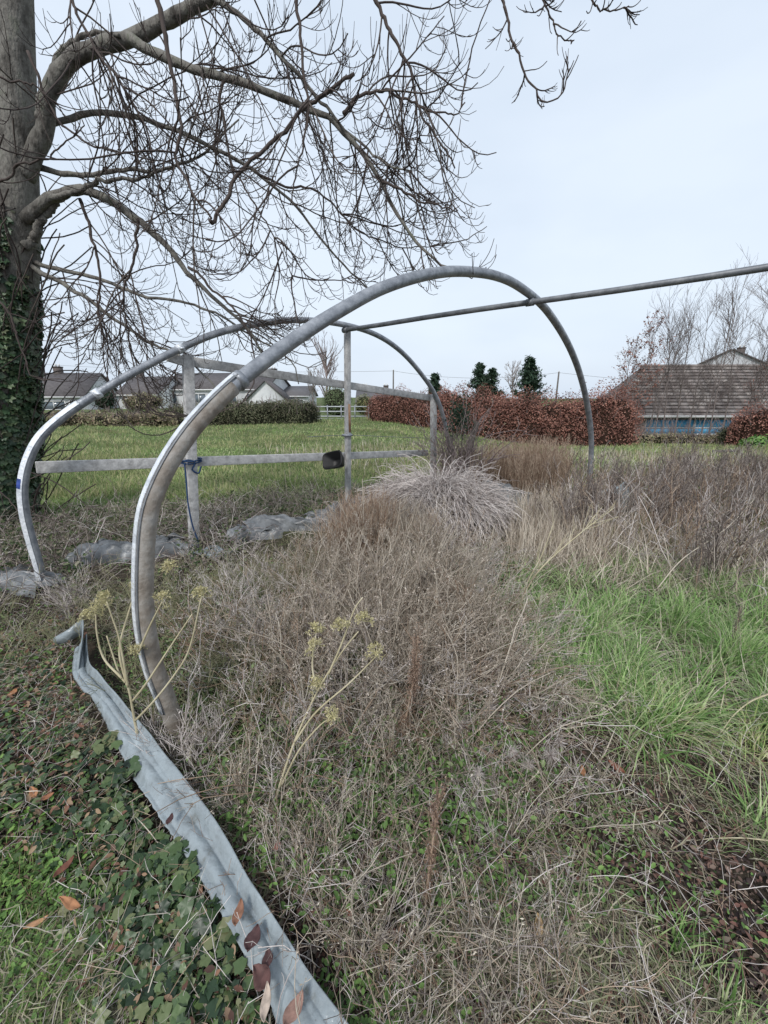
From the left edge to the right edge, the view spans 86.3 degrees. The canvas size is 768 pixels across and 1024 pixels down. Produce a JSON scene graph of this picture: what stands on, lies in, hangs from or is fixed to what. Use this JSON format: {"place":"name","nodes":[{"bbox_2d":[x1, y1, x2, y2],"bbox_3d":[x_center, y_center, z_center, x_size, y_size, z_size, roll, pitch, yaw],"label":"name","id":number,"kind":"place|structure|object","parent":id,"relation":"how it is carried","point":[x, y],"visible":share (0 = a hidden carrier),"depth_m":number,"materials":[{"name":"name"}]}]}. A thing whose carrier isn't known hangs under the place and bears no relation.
{"place":"outdoors","nodes":[
{"label":"outdoors","id":0,"kind":"place"},
{"bbox_2d":[0,817,154,1023],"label":"corner grass","id":1,"kind":"structure","parent":0,"point":[27,902],"depth_m":1.05,"materials":[{"name":"plant"}]},
{"bbox_2d":[0,398,767,1023],"bbox_3d":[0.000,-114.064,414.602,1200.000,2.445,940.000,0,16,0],"label":"ground","id":2,"kind":"structure","parent":0,"point":[94,654],"depth_m":1.67,"materials":[{"name":"plant"}]},
{"bbox_2d":[0,564,69,597],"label":"plastic film","id":3,"kind":"object","parent":2,"relation":"on","point":[23,574],"visible":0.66,"depth_m":2.97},
{"bbox_2d":[0,600,100,868],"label":"green plants","id":4,"kind":"object","parent":2,"relation":"on","point":[14,805],"visible":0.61,"depth_m":1.62,"materials":[{"name":"green plant"}]},
{"bbox_2d":[0,771,155,1023],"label":"clover leaves","id":5,"kind":"object","parent":2,"relation":"on","point":[53,885],"visible":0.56,"depth_m":1.15,"materials":[{"name":"green plant"}]},
{"bbox_2d":[42,364,118,409],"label":"house","id":6,"kind":"structure","parent":2,"relation":"on","point":[58,396],"depth_m":45.63,"materials":[{"name":"stone"}]},
{"bbox_2d":[92,383,118,409],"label":"bush","id":7,"kind":"object","parent":2,"relation":"on","point":[108,403],"visible":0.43,"depth_m":24.87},
{"bbox_2d":[43,406,178,426],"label":"hedge bank","id":8,"kind":"structure","parent":2,"relation":"on","point":[90,418],"depth_m":19.36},
{"bbox_2d":[0,608,244,1023],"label":"straw litter","id":9,"kind":"object","parent":2,"relation":"on","point":[205,1005],"visible":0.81,"depth_m":1.26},
{"bbox_2d":[65,533,184,570],"bbox_3d":[-2.210,0.318,3.546,0.910,0.227,0.275,-7,17,-24],"label":"plastic film","id":10,"kind":"object","parent":2,"relation":"on","point":[112,547],"visible":0.66,"depth_m":3.46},
{"bbox_2d":[0,607,252,1023],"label":"leaf litter","id":11,"kind":"object","parent":2,"relation":"on","point":[229,1013],"visible":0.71,"depth_m":1.35,"materials":[{"name":"plant"}]},
{"bbox_2d":[0,612,260,1023],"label":"litter twigs","id":12,"kind":"object","parent":2,"relation":"on","point":[1,781],"visible":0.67,"depth_m":1.36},
{"bbox_2d":[0,650,268,1023],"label":"ivy carpet","id":13,"kind":"object","parent":2,"relation":"on","point":[175,1010],"visible":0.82,"depth_m":1.09,"materials":[{"name":"green plant"}]},
{"bbox_2d":[89,730,239,965],"bbox_3d":[-0.735,0.973,1.293,1.021,0.064,0.126,13,21,40],"label":"trailing ivy","id":14,"kind":"object","parent":13,"relation":"on","point":[107,743],"visible":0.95,"depth_m":1.13,"materials":[{"name":"green plant"}]},
{"bbox_2d":[77,559,212,733],"bbox_3d":[-0.850,0.576,1.533,0.564,0.889,0.122,4,16,15],"label":"seed stalk","id":15,"kind":"object","parent":2,"relation":"on","point":[86,613],"visible":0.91,"depth_m":1.50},
{"bbox_2d":[22,567,270,830],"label":"foot weeds","id":16,"kind":"object","parent":2,"relation":"on","point":[156,722],"visible":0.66,"depth_m":1.64,"materials":[{"name":"plant"}]},
{"bbox_2d":[115,372,179,408],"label":"house","id":17,"kind":"structure","parent":2,"relation":"on","point":[133,384],"depth_m":49.21,"materials":[{"name":"stone"}]},
{"bbox_2d":[0,526,388,787],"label":"olive weed stems","id":18,"kind":"object","parent":2,"relation":"on","point":[220,657],"visible":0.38,"depth_m":2.23,"materials":[{"name":"plant"}]},
{"bbox_2d":[53,620,348,1023],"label":"plastic skirt","id":19,"kind":"object","parent":2,"relation":"on","point":[217,853],"visible":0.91,"depth_m":1.19,"materials":[{"name":"plastic"}]},
{"bbox_2d":[244,924,260,951],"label":"fallen leaf","id":20,"kind":"object","parent":19,"relation":"on","point":[254,935],"visible":0.98,"depth_m":0.97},
{"bbox_2d":[253,963,270,991],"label":"fallen leaf","id":21,"kind":"object","parent":19,"relation":"on","point":[261,975],"visible":1,"depth_m":0.91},
{"bbox_2d":[260,981,270,1022],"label":"fallen leaf","id":22,"kind":"object","parent":19,"relation":"on","point":[265,1003],"visible":1,"depth_m":0.86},
{"bbox_2d":[283,990,302,1023],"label":"fallen leaf","id":23,"kind":"object","parent":19,"relation":"on","point":[290,1015],"visible":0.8,"depth_m":0.85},
{"bbox_2d":[1,474,401,549],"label":"edge grass","id":24,"kind":"structure","parent":2,"relation":"on","point":[322,482],"depth_m":5.59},
{"bbox_2d":[170,366,290,405],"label":"house","id":25,"kind":"structure","parent":2,"relation":"on","point":[205,389],"depth_m":50.75,"materials":[{"name":"stone"}]},
{"bbox_2d":[35,332,436,545],"bbox_3d":[-0.855,-0.765,4.409,4.502,2.344,0.134,-15,21,-42],"label":"timber fence","id":26,"kind":"object","parent":2,"relation":"on","point":[188,363],"visible":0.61,"depth_m":3.96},
{"bbox_2d":[181,457,201,544],"bbox_3d":[-1.710,0.025,3.713,0.168,1.020,0.287,0,16,0],"label":"rope","id":27,"kind":"object","parent":26,"relation":"attached to","point":[199,460],"visible":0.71,"depth_m":3.57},
{"bbox_2d":[323,450,344,469],"bbox_3d":[-0.558,-0.591,4.622,0.270,0.227,0.189,7,17,23],"label":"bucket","id":28,"kind":"object","parent":26,"relation":"hanging from","point":[335,459],"visible":1,"depth_m":4.64,"materials":[{"name":"black plastic"}]},
{"bbox_2d":[160,393,321,425],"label":"clipped hedge","id":29,"kind":"object","parent":2,"relation":"on","point":[294,411],"visible":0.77,"depth_m":20.52,"materials":[{"name":"green plant"}]},
{"bbox_2d":[224,525,282,544],"bbox_3d":[-1.280,0.204,3.960,0.567,0.171,0.257,-10,18,-31],"label":"plastic film","id":30,"kind":"object","parent":2,"relation":"on","point":[267,533],"visible":0.8,"depth_m":3.96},
{"bbox_2d":[0,486,526,633],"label":"grass","id":31,"kind":"structure","parent":2,"relation":"on","point":[158,534],"depth_m":3.96,"materials":[{"name":"plant"}]},
{"bbox_2d":[244,380,292,404],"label":"house","id":32,"kind":"structure","parent":2,"relation":"on","point":[263,389],"depth_m":45.17,"materials":[{"name":"paint"}]},
{"bbox_2d":[0,463,546,637],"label":"bramble","id":33,"kind":"object","parent":2,"relation":"on","point":[271,502],"depth_m":3.99,"materials":[{"name":"plant"}]},
{"bbox_2d":[0,463,546,629],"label":"pale dead stems","id":34,"kind":"object","parent":2,"relation":"on","point":[175,530],"visible":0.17,"depth_m":4.03,"materials":[{"name":"plant"}]},
{"bbox_2d":[236,514,334,531],"bbox_3d":[-0.938,0.109,4.293,1.148,0.216,0.254,-4,16,-15],"label":"plastic film","id":35,"kind":"object","parent":2,"relation":"on","point":[284,522],"visible":0.69,"depth_m":4.21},
{"bbox_2d":[284,386,317,404],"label":"house","id":36,"kind":"structure","parent":2,"relation":"on","point":[299,392],"depth_m":53.92,"materials":[{"name":"grey stone"}]},
{"bbox_2d":[0,0,647,545],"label":"bare tree","id":37,"kind":"object","parent":2,"relation":"on","point":[30,120],"visible":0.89,"depth_m":3.27,"materials":[{"name":"grey plant"}]},
{"bbox_2d":[310,330,343,396],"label":"bare tree","id":38,"kind":"object","parent":2,"relation":"on","point":[326,370],"visible":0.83,"depth_m":35.58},
{"bbox_2d":[273,597,384,804],"bbox_3d":[-0.205,0.712,1.360,0.421,0.876,0.161,0,16,0],"label":"seed stalk","id":39,"kind":"object","parent":2,"relation":"on","point":[313,643],"visible":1,"depth_m":1.33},
{"bbox_2d":[321,387,352,415],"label":"bush","id":40,"kind":"object","parent":2,"relation":"on","point":[334,396],"visible":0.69,"depth_m":28.32,"materials":[{"name":"green plant"}]},
{"bbox_2d":[122,534,587,877],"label":"weed leaves","id":41,"kind":"object","parent":2,"relation":"on","point":[543,763],"visible":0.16,"depth_m":1.72,"materials":[{"name":"green plant"}]},
{"bbox_2d":[127,692,586,943],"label":"nettle leaves","id":42,"kind":"object","parent":2,"relation":"on","point":[478,814],"visible":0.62,"depth_m":1.33,"materials":[{"name":"green plant"}]},
{"bbox_2d":[310,485,410,582],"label":"russet stems","id":43,"kind":"object","parent":2,"relation":"on","point":[377,514],"visible":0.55,"depth_m":3.06,"materials":[{"name":"plant"}]},
{"bbox_2d":[118,510,645,885],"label":"grey seed heads","id":44,"kind":"object","parent":2,"relation":"on","point":[341,657],"visible":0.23,"depth_m":1.89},
{"bbox_2d":[0,538,767,1023],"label":"thatch","id":45,"kind":"object","parent":2,"relation":"on","point":[590,982],"visible":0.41,"depth_m":1.08,"materials":[{"name":"plant"}]},
{"bbox_2d":[0,541,767,1023],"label":"leaf litter","id":46,"kind":"object","parent":2,"relation":"on","point":[750,941],"visible":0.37,"depth_m":1.18,"materials":[{"name":"plant"}]},
{"bbox_2d":[0,541,767,1023],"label":"green plants","id":47,"kind":"object","parent":2,"relation":"on","point":[16,969],"visible":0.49,"depth_m":1.13,"materials":[{"name":"green plant"}]},
{"bbox_2d":[0,540,767,1023],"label":"litter twigs","id":48,"kind":"object","parent":2,"relation":"on","point":[684,997],"visible":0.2,"depth_m":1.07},
{"bbox_2d":[109,493,662,891],"bbox_3d":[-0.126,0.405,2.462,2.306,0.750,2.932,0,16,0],"label":"brown weed stems","id":49,"kind":"object","parent":2,"relation":"on","point":[290,714],"visible":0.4,"depth_m":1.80,"materials":[{"name":"plant"}]},
{"bbox_2d":[153,646,624,1023],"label":"tangle","id":50,"kind":"object","parent":2,"relation":"on","point":[465,869],"visible":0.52,"depth_m":1.17,"materials":[{"name":"plant"}]},
{"bbox_2d":[16,263,767,737],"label":"tunnel frame","id":51,"kind":"object","parent":2,"relation":"on","point":[212,405],"visible":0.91,"depth_m":2.00,"materials":[{"name":"silver metal"}]},
{"bbox_2d":[364,383,431,427],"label":"beech hedge","id":52,"kind":"object","parent":2,"relation":"on","point":[391,408],"visible":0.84,"depth_m":22.81,"materials":[{"name":"brown plant"}]},
{"bbox_2d":[356,492,441,561],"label":"russet stems","id":53,"kind":"object","parent":2,"relation":"on","point":[403,519],"visible":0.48,"depth_m":3.19,"materials":[{"name":"plant"}]},
{"bbox_2d":[328,473,472,638],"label":"thick straw stalks","id":54,"kind":"object","parent":2,"relation":"on","point":[382,562],"visible":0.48,"depth_m":2.45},
{"bbox_2d":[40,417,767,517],"bbox_3d":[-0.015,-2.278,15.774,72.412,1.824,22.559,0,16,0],"label":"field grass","id":55,"kind":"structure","parent":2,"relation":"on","point":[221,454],"depth_m":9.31,"materials":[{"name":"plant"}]},
{"bbox_2d":[41,418,767,499],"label":"rough grass","id":56,"kind":"structure","parent":2,"relation":"on","point":[137,448],"depth_m":9.58,"materials":[{"name":"plant"}]},
{"bbox_2d":[122,392,168,411],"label":"bush","id":57,"kind":"object","parent":56,"relation":"on","point":[132,399],"visible":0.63,"depth_m":22.66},
{"bbox_2d":[398,622,426,744],"bbox_3d":[0.096,0.660,1.544,0.126,0.553,0.084,0,16,0],"label":"seed spike","id":58,"kind":"object","parent":2,"relation":"on","point":[413,681],"visible":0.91,"depth_m":1.53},
{"bbox_2d":[163,635,663,1023],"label":"tangle","id":59,"kind":"object","parent":2,"relation":"on","point":[460,810],"visible":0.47,"depth_m":1.24,"materials":[{"name":"plant"}]},
{"bbox_2d":[198,481,628,782],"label":"tan seed heads","id":60,"kind":"object","parent":2,"relation":"on","point":[346,649],"visible":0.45,"depth_m":1.91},
{"bbox_2d":[197,482,631,785],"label":"tan weed stems","id":61,"kind":"object","parent":2,"relation":"on","point":[411,594],"visible":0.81,"depth_m":1.95,"materials":[{"name":"plant"}]},
{"bbox_2d":[175,649,672,1023],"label":"upright dead stems","id":62,"kind":"object","parent":2,"relation":"on","point":[423,930],"visible":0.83,"depth_m":1.15,"materials":[{"name":"plant"}]},
{"bbox_2d":[189,651,667,1023],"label":"pale seed heads","id":63,"kind":"object","parent":2,"relation":"on","point":[472,904],"visible":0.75,"depth_m":1.10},
{"bbox_2d":[416,776,449,910],"bbox_3d":[0.125,0.880,1.075,0.069,0.426,0.091,12,20,38],"label":"seed spike","id":64,"kind":"object","parent":2,"relation":"on","point":[435,813],"visible":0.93,"depth_m":1.07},
{"bbox_2d":[208,680,665,1023],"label":"tangle","id":65,"kind":"object","parent":2,"relation":"on","point":[502,974],"visible":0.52,"depth_m":1.11,"materials":[{"name":"plant"}]},
{"bbox_2d":[354,449,529,547],"bbox_3d":[0.513,0.007,4.068,1.788,1.257,1.590,0,16,0],"label":"stem heap","id":66,"kind":"object","parent":2,"relation":"on","point":[463,492],"visible":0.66,"depth_m":3.76,"materials":[{"name":"plant"}]},
{"bbox_2d":[400,389,538,480],"bbox_3d":[1.065,-0.833,5.464,1.756,1.572,1.394,0,16,0],"label":"bush","id":67,"kind":"object","parent":2,"relation":"on","point":[461,419],"visible":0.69,"depth_m":5.44,"materials":[{"name":"brown plant"}]},
{"bbox_2d":[464,362,498,399],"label":"conifer tree","id":68,"kind":"object","parent":2,"relation":"on","point":[481,377],"visible":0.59,"depth_m":39.57,"materials":[{"name":"green plant"}]},
{"bbox_2d":[485,367,507,398],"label":"conifer tree","id":69,"kind":"object","parent":2,"relation":"on","point":[493,374],"visible":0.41,"depth_m":40.56,"materials":[{"name":"green plant"}]},
{"bbox_2d":[256,439,767,474],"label":"field straw","id":70,"kind":"object","parent":2,"relation":"on","point":[320,448],"visible":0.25,"depth_m":9.61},
{"bbox_2d":[507,354,547,404],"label":"conifer tree","id":71,"kind":"object","parent":2,"relation":"on","point":[529,373],"visible":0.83,"depth_m":37.58,"materials":[{"name":"green plant"}]},
{"bbox_2d":[437,377,645,446],"bbox_3d":[7.060,-4.741,19.750,9.673,3.337,2.102,4,16,13],"label":"beech hedge","id":72,"kind":"object","parent":2,"relation":"on","point":[614,420],"visible":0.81,"depth_m":19.08,"materials":[{"name":"brown plant"}]},
{"bbox_2d":[518,503,617,610],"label":"leaning stalk","id":73,"kind":"object","parent":2,"relation":"on","point":[591,523],"visible":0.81,"depth_m":2.47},
{"bbox_2d":[522,570,618,643],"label":"grass tussock","id":74,"kind":"object","parent":2,"relation":"on","point":[561,607],"depth_m":2.51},
{"bbox_2d":[447,434,733,583],"bbox_3d":[1.965,-0.403,4.992,2.687,0.886,4.732,0,16,0],"label":"reed","id":75,"kind":"object","parent":2,"relation":"on","point":[541,527],"depth_m":4.28,"materials":[{"name":"plant"}]},
{"bbox_2d":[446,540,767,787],"bbox_3d":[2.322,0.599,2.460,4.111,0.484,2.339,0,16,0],"label":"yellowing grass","id":76,"kind":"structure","parent":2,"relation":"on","point":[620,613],"depth_m":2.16,"materials":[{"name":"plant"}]},
{"bbox_2d":[462,543,767,821],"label":"lush grass","id":77,"kind":"structure","parent":2,"relation":"on","point":[679,674],"depth_m":2.13,"materials":[{"name":"plant"}]},
{"bbox_2d":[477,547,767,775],"bbox_3d":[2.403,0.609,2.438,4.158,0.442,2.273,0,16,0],"label":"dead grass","id":78,"kind":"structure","parent":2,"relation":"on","point":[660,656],"depth_m":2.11,"materials":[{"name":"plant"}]},
{"bbox_2d":[487,504,767,627],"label":"fallen straw","id":79,"kind":"object","parent":2,"relation":"on","point":[608,558],"visible":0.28,"depth_m":3.14,"materials":[{"name":"plant"}]},
{"bbox_2d":[608,336,652,405],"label":"sapling","id":80,"kind":"object","parent":2,"relation":"on","point":[629,351],"visible":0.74,"depth_m":24.57,"materials":[{"name":"brown plant"}]},
{"bbox_2d":[557,617,718,725],"bbox_3d":[1.135,0.709,1.972,0.825,0.402,0.842,0,16,0],"label":"grass tussock","id":81,"kind":"object","parent":2,"relation":"on","point":[623,662],"depth_m":1.98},
{"bbox_2d":[528,434,767,595],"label":"dark stalks","id":82,"kind":"object","parent":2,"relation":"on","point":[688,467],"visible":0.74,"depth_m":4.04,"materials":[{"name":"plant"}]},
{"bbox_2d":[528,466,767,585],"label":"weedy grass","id":83,"kind":"structure","parent":2,"relation":"on","point":[682,536],"depth_m":3.65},
{"bbox_2d":[532,440,767,595],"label":"pale stalks","id":84,"kind":"object","parent":2,"relation":"on","point":[665,534],"visible":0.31,"depth_m":3.71,"materials":[{"name":"plant"}]},
{"bbox_2d":[624,308,675,418],"bbox_3d":[15.177,-7.557,24.017,2.474,8.371,2.724,0,16,0],"label":"sapling","id":85,"kind":"object","parent":2,"relation":"on","point":[649,331],"visible":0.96,"depth_m":23.64,"materials":[{"name":"brown plant"}]},
{"bbox_2d":[532,433,767,569],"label":"dark seed heads","id":86,"kind":"object","parent":2,"relation":"on","point":[680,493],"visible":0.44,"depth_m":4.09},
{"bbox_2d":[583,647,737,760],"bbox_3d":[1.158,0.795,1.785,0.651,0.308,0.607,0,16,0],"label":"grass tussock","id":87,"kind":"object","parent":2,"relation":"on","point":[665,706],"depth_m":1.74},
{"bbox_2d":[637,302,699,434],"bbox_3d":[16.506,-7.720,24.487,2.994,8.554,2.464,9,18,28],"label":"sapling","id":88,"kind":"object","parent":2,"relation":"on","point":[682,328],"visible":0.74,"depth_m":23.70,"materials":[{"name":"brown plant"}]},
{"bbox_2d":[639,285,702,434],"bbox_3d":[16.867,-8.324,24.269,3.104,9.772,2.831,8,18,27],"label":"sapling","id":89,"kind":"object","parent":2,"relation":"on","point":[664,310],"visible":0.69,"depth_m":24.03,"materials":[{"name":"brown plant"}]},
{"bbox_2d":[647,328,701,429],"bbox_3d":[16.271,-6.830,23.618,2.385,7.072,2.132,-12,20,-37],"label":"sapling","id":90,"kind":"object","parent":2,"relation":"on","point":[666,380],"visible":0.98,"depth_m":23.48,"materials":[{"name":"brown plant"}]},
{"bbox_2d":[633,411,731,444],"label":"undergrowth","id":91,"kind":"object","parent":2,"relation":"on","point":[659,439],"visible":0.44,"depth_m":22.71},
{"bbox_2d":[603,364,767,435],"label":"outbuilding","id":92,"kind":"structure","parent":2,"relation":"on","point":[685,408],"depth_m":29.37,"materials":[{"name":"brown tile"}]},
{"bbox_2d":[658,281,716,430],"bbox_3d":[17.581,-8.353,24.292,2.676,9.740,3.862,4,16,14],"label":"sapling","id":93,"kind":"object","parent":2,"relation":"on","point":[689,324],"visible":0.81,"depth_m":23.56,"materials":[{"name":"brown plant"}]},
{"bbox_2d":[623,863,757,1023],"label":"grass tussock","id":94,"kind":"object","parent":2,"relation":"on","point":[679,935],"depth_m":1.04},
{"bbox_2d":[633,575,749,650],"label":"grass tussock","id":95,"kind":"object","parent":2,"relation":"on","point":[676,611],"depth_m":2.52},
{"bbox_2d":[630,924,767,1023],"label":"grass tussock","id":96,"kind":"object","parent":2,"relation":"on","point":[732,996],"depth_m":0.95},
{"bbox_2d":[692,532,705,590],"bbox_3d":[2.145,0.359,2.796,0.125,0.497,0.066,0,16,0],"label":"seed spike","id":97,"kind":"object","parent":2,"relation":"on","point":[700,563],"visible":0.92,"depth_m":2.79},
{"bbox_2d":[672,279,729,427],"bbox_3d":[18.947,-8.566,24.492,2.951,10.165,2.883,-11,19,-33],"label":"sapling","id":98,"kind":"object","parent":2,"relation":"on","point":[706,329],"visible":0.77,"depth_m":24.04,"materials":[{"name":"brown plant"}]},
{"bbox_2d":[683,280,751,433],"bbox_3d":[18.649,-7.840,23.018,2.922,9.311,2.617,-8,18,-26],"label":"sapling","id":99,"kind":"object","parent":2,"relation":"on","point":[721,383],"visible":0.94,"depth_m":22.77,"materials":[{"name":"brown plant"}]},
{"bbox_2d":[668,594,767,694],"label":"grass tussock","id":100,"kind":"object","parent":2,"relation":"on","point":[748,647],"depth_m":2.21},
{"bbox_2d":[670,679,767,782],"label":"grass tussock","id":101,"kind":"object","parent":2,"relation":"on","point":[751,734],"depth_m":1.65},
{"bbox_2d":[690,245,767,434],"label":"sapling","id":102,"kind":"object","parent":2,"relation":"on","point":[724,362],"visible":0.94,"depth_m":22.22,"materials":[{"name":"brown plant"}]},
{"bbox_2d":[693,739,767,866],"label":"grass tussock","id":103,"kind":"object","parent":2,"relation":"on","point":[760,808],"depth_m":1.36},
{"bbox_2d":[695,641,767,741],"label":"grass tussock","id":104,"kind":"object","parent":2,"relation":"on","point":[761,688],"depth_m":1.90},
{"bbox_2d":[698,345,765,363],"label":"house","id":105,"kind":"structure","parent":2,"relation":"on","point":[735,361],"depth_m":44.92,"materials":[{"name":"stone"}]},
{"bbox_2d":[709,303,760,430],"bbox_3d":[19.478,-7.319,23.340,2.828,8.138,2.820,0,16,0],"label":"sapling","id":106,"kind":"object","parent":2,"relation":"on","point":[730,372],"visible":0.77,"depth_m":22.98,"materials":[{"name":"brown plant"}]},
{"bbox_2d":[723,399,767,445],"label":"boundary hedge","id":107,"kind":"object","parent":2,"relation":"on","point":[750,424],"visible":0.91,"depth_m":19.70,"materials":[{"name":"brown plant"}]},
{"bbox_2d":[731,273,767,411],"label":"sapling","id":108,"kind":"object","parent":2,"relation":"on","point":[761,361],"visible":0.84,"depth_m":23.94,"materials":[{"name":"brown plant"}]},
{"bbox_2d":[737,354,767,410],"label":"sapling","id":109,"kind":"object","parent":2,"relation":"on","point":[757,396],"visible":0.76,"depth_m":24.41,"materials":[{"name":"brown plant"}]},
{"bbox_2d":[738,434,767,447],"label":"bush","id":110,"kind":"object","parent":2,"relation":"on","point":[755,439],"visible":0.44,"depth_m":17.18,"materials":[{"name":"green plant"}]},
{"bbox_2d":[740,274,767,409],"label":"sapling","id":111,"kind":"object","parent":2,"relation":"on","point":[764,378],"visible":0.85,"depth_m":23.46,"materials":[{"name":"brown plant"}]},
{"bbox_2d":[34,0,767,398],"label":"sky","id":112,"kind":"structure","parent":0,"point":[650,164],"materials":[{"name":"white"}]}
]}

